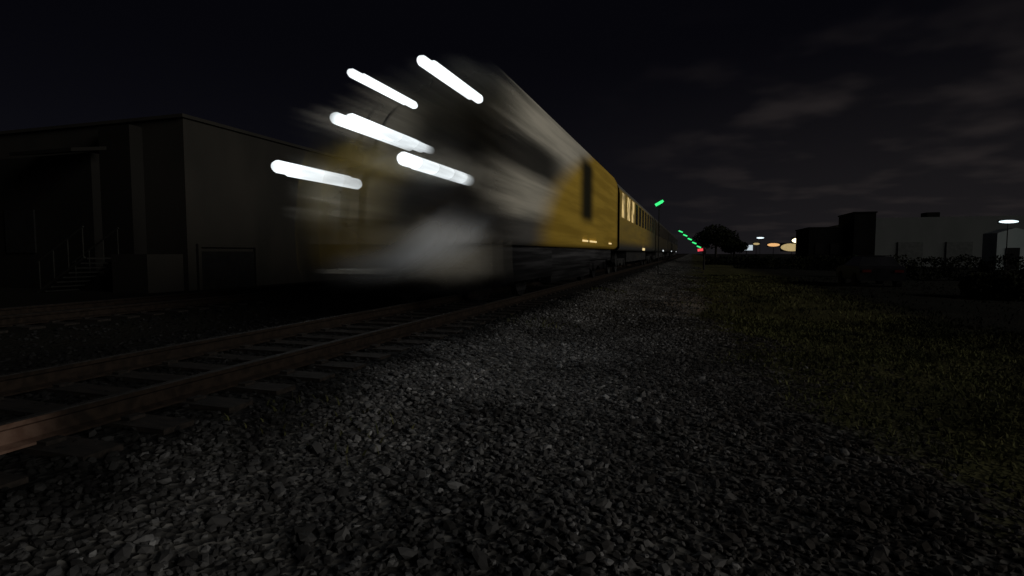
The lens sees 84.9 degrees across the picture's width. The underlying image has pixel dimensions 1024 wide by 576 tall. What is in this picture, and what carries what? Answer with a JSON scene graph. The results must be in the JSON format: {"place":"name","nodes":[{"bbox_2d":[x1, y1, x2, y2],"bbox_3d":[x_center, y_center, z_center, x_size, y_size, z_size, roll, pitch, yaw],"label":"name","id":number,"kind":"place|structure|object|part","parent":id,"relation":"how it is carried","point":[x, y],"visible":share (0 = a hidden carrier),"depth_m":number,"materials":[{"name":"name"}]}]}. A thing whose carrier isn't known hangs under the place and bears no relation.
{"place":"outdoors","nodes":[
{"label":"outdoors","id":0,"kind":"place"},
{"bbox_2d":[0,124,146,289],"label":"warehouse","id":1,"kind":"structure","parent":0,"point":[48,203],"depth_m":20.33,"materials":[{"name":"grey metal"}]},
{"bbox_2d":[4,210,36,252],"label":"windows","id":2,"kind":"structure","parent":1,"relation":"in","point":[20,226],"depth_m":21.13,"materials":[{"name":"black glass"}]},
{"bbox_2d":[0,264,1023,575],"bbox_3d":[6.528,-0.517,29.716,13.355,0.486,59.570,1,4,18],"label":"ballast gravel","id":3,"kind":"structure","parent":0,"point":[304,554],"depth_m":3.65,"materials":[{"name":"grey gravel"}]},
{"bbox_2d":[0,254,1023,575],"bbox_3d":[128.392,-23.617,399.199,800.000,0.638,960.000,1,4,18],"label":"ground","id":4,"kind":"structure","parent":0,"point":[990,316],"depth_m":4.17,"materials":[{"name":"grey gravel"}]},
{"bbox_2d":[35,226,118,292],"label":"metal stairs","id":5,"kind":"structure","parent":4,"relation":"on","point":[90,276],"depth_m":18.98,"materials":[{"name":"metal"}]},
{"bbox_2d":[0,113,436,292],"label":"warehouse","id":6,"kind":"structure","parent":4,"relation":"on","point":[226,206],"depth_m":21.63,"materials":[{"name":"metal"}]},
{"bbox_2d":[202,245,387,289],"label":"dock doors","id":7,"kind":"structure","parent":6,"relation":"in","point":[220,269],"depth_m":22.01,"materials":[{"name":"grey metal"}]},
{"bbox_2d":[0,275,446,332],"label":"railway track","id":8,"kind":"structure","parent":4,"relation":"on","point":[21,317],"depth_m":12.26,"materials":[{"name":"metal"}]},
{"bbox_2d":[0,254,685,488],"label":"railway track","id":9,"kind":"structure","parent":4,"relation":"on","point":[40,429],"depth_m":5.34,"materials":[{"name":"metal"}]},
{"bbox_2d":[271,55,617,295],"bbox_3d":[0.351,-2.258,15.983,3.130,4.500,17.540,1,4,18],"label":"locomotive","id":10,"kind":"object","parent":9,"relation":"on","point":[460,183],"visible":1,"depth_m":12.77,"materials":[{"name":"paint"}]},
{"bbox_2d":[599,184,655,273],"bbox_3d":[6.996,-3.457,36.627,3.140,4.300,25.900,1,4,18],"label":"passenger car","id":11,"kind":"object","parent":9,"relation":"on","point":[636,230],"visible":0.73,"depth_m":30.92,"materials":[{"name":"paint"}]},
{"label":"lit windows","id":12,"kind":"part","parent":11,"relation":"part of","materials":[{"name":"beige glass"}]},
{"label":"windows","id":13,"kind":"part","parent":11,"relation":"part of","materials":[{"name":"black glass"}]},
{"bbox_2d":[630,218,667,263],"bbox_3d":[14.944,-5.011,61.334,3.140,4.300,25.900,1,4,18],"label":"passenger car","id":14,"kind":"object","parent":9,"relation":"on","point":[663,239],"visible":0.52,"depth_m":57.70,"materials":[{"name":"paint"}]},
{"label":"windows","id":15,"kind":"part","parent":14,"relation":"part of","materials":[{"name":"black glass"}]},
{"bbox_2d":[662,230,673,259],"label":"passenger car","id":16,"kind":"object","parent":9,"relation":"on","point":[670,244],"visible":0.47,"depth_m":82.03,"materials":[{"name":"paint"}]},
{"bbox_2d":[661,236,677,257],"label":"passenger car","id":17,"kind":"object","parent":9,"relation":"on","point":[673,254],"visible":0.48,"depth_m":107.06,"materials":[{"name":"paint"}]},
{"bbox_2d":[655,200,663,274],"bbox_3d":[9.104,-3.091,34.733,0.552,4.708,0.325,1,4,18],"label":"railway signal","id":18,"kind":"object","parent":4,"relation":"on","point":[658,203],"visible":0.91,"depth_m":34.80,"materials":[{"name":"black metal"}]},
{"bbox_2d":[678,229,705,269],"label":"crossing gate","id":19,"kind":"structure","parent":4,"relation":"on","point":[703,251],"depth_m":49.11,"materials":[{"name":"green"}]},
{"bbox_2d":[693,223,739,262],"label":"tree","id":20,"kind":"object","parent":4,"relation":"on","point":[709,235],"visible":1,"depth_m":83.31,"materials":[{"name":"black plant"}]},
{"bbox_2d":[720,238,748,257],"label":"tree","id":21,"kind":"object","parent":4,"relation":"on","point":[740,246],"visible":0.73,"depth_m":87.27,"materials":[{"name":"black plant"}]},
{"bbox_2d":[731,245,752,256],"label":"illuminated sign","id":22,"kind":"object","parent":4,"relation":"on","point":[750,247],"visible":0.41,"depth_m":138.34,"materials":[{"name":"white"}]},
{"bbox_2d":[767,243,779,252],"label":"street lamp","id":23,"kind":"object","parent":4,"relation":"on","point":[773,245],"visible":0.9,"depth_m":91.98,"materials":[{"name":"orange"}]},
{"bbox_2d":[780,243,795,261],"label":"street lamp","id":24,"kind":"object","parent":4,"relation":"on","point":[787,247],"visible":0.7,"depth_m":92.23,"materials":[{"name":"yellow"}]},
{"bbox_2d":[791,237,795,243],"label":"street lamp","id":25,"kind":"object","parent":4,"relation":"on","point":[793,240],"visible":0.13,"depth_m":89.25,"materials":[{"name":"white"}]},
{"bbox_2d":[795,213,875,267],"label":"walls","id":26,"kind":"structure","parent":4,"relation":"on","point":[858,238],"depth_m":66.10,"materials":[{"name":"brick"}]},
{"bbox_2d":[815,243,838,253],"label":"windows","id":27,"kind":"structure","parent":26,"relation":"attached to","point":[834,248],"depth_m":66.44,"materials":[{"name":"black glass"}]},
{"bbox_2d":[795,211,877,230],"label":"parapet","id":28,"kind":"structure","parent":26,"relation":"on","point":[839,216],"depth_m":66.23,"materials":[{"name":"brick"}]},
{"bbox_2d":[836,255,905,286],"bbox_3d":[17.175,-0.843,26.997,1.880,1.469,4.390,1,4,18],"label":"parked car","id":29,"kind":"object","parent":4,"relation":"on","point":[858,269],"visible":0.92,"depth_m":25.42,"materials":[{"name":"paint"}]},
{"bbox_2d":[830,212,1023,266],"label":"pale warehouse","id":30,"kind":"structure","parent":4,"relation":"on","point":[930,234],"depth_m":67.44,"materials":[{"name":"brick"}]},
{"bbox_2d":[897,242,972,266],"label":"roller doors","id":31,"kind":"structure","parent":30,"relation":"in","point":[913,250],"depth_m":67.83,"materials":[{"name":"grey metal"}]},
{"bbox_2d":[837,253,1023,280],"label":"hedge","id":32,"kind":"object","parent":4,"relation":"on","point":[913,267],"visible":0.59,"depth_m":35.12,"materials":[{"name":"green plant"}]},
{"bbox_2d":[982,228,1023,269],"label":"shed","id":33,"kind":"structure","parent":4,"relation":"on","point":[994,243],"depth_m":56.43,"materials":[{"name":"grey metal"}]},
{"bbox_2d":[1006,248,1019,269],"bbox_3d":[50.268,-2.936,56.229,1.100,2.200,0.047,1,4,18],"label":"door","id":34,"kind":"structure","parent":33,"relation":"in","point":[1016,251],"depth_m":56.19,"materials":[{"name":"grey metal"}]},
{"bbox_2d":[998,219,1018,267],"bbox_3d":[44.740,-3.836,50.559,1.560,4.707,0.400,1,4,18],"label":"street lamp","id":35,"kind":"object","parent":4,"relation":"on","point":[1008,221],"visible":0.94,"depth_m":50.57,"materials":[{"name":"white"}]},
{"bbox_2d":[0,0,1023,253],"label":"sky","id":36,"kind":"structure","parent":0,"point":[771,120],"materials":[{"name":"black"}]},
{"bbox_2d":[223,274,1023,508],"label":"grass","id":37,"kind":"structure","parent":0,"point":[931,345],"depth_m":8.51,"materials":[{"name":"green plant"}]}
]}

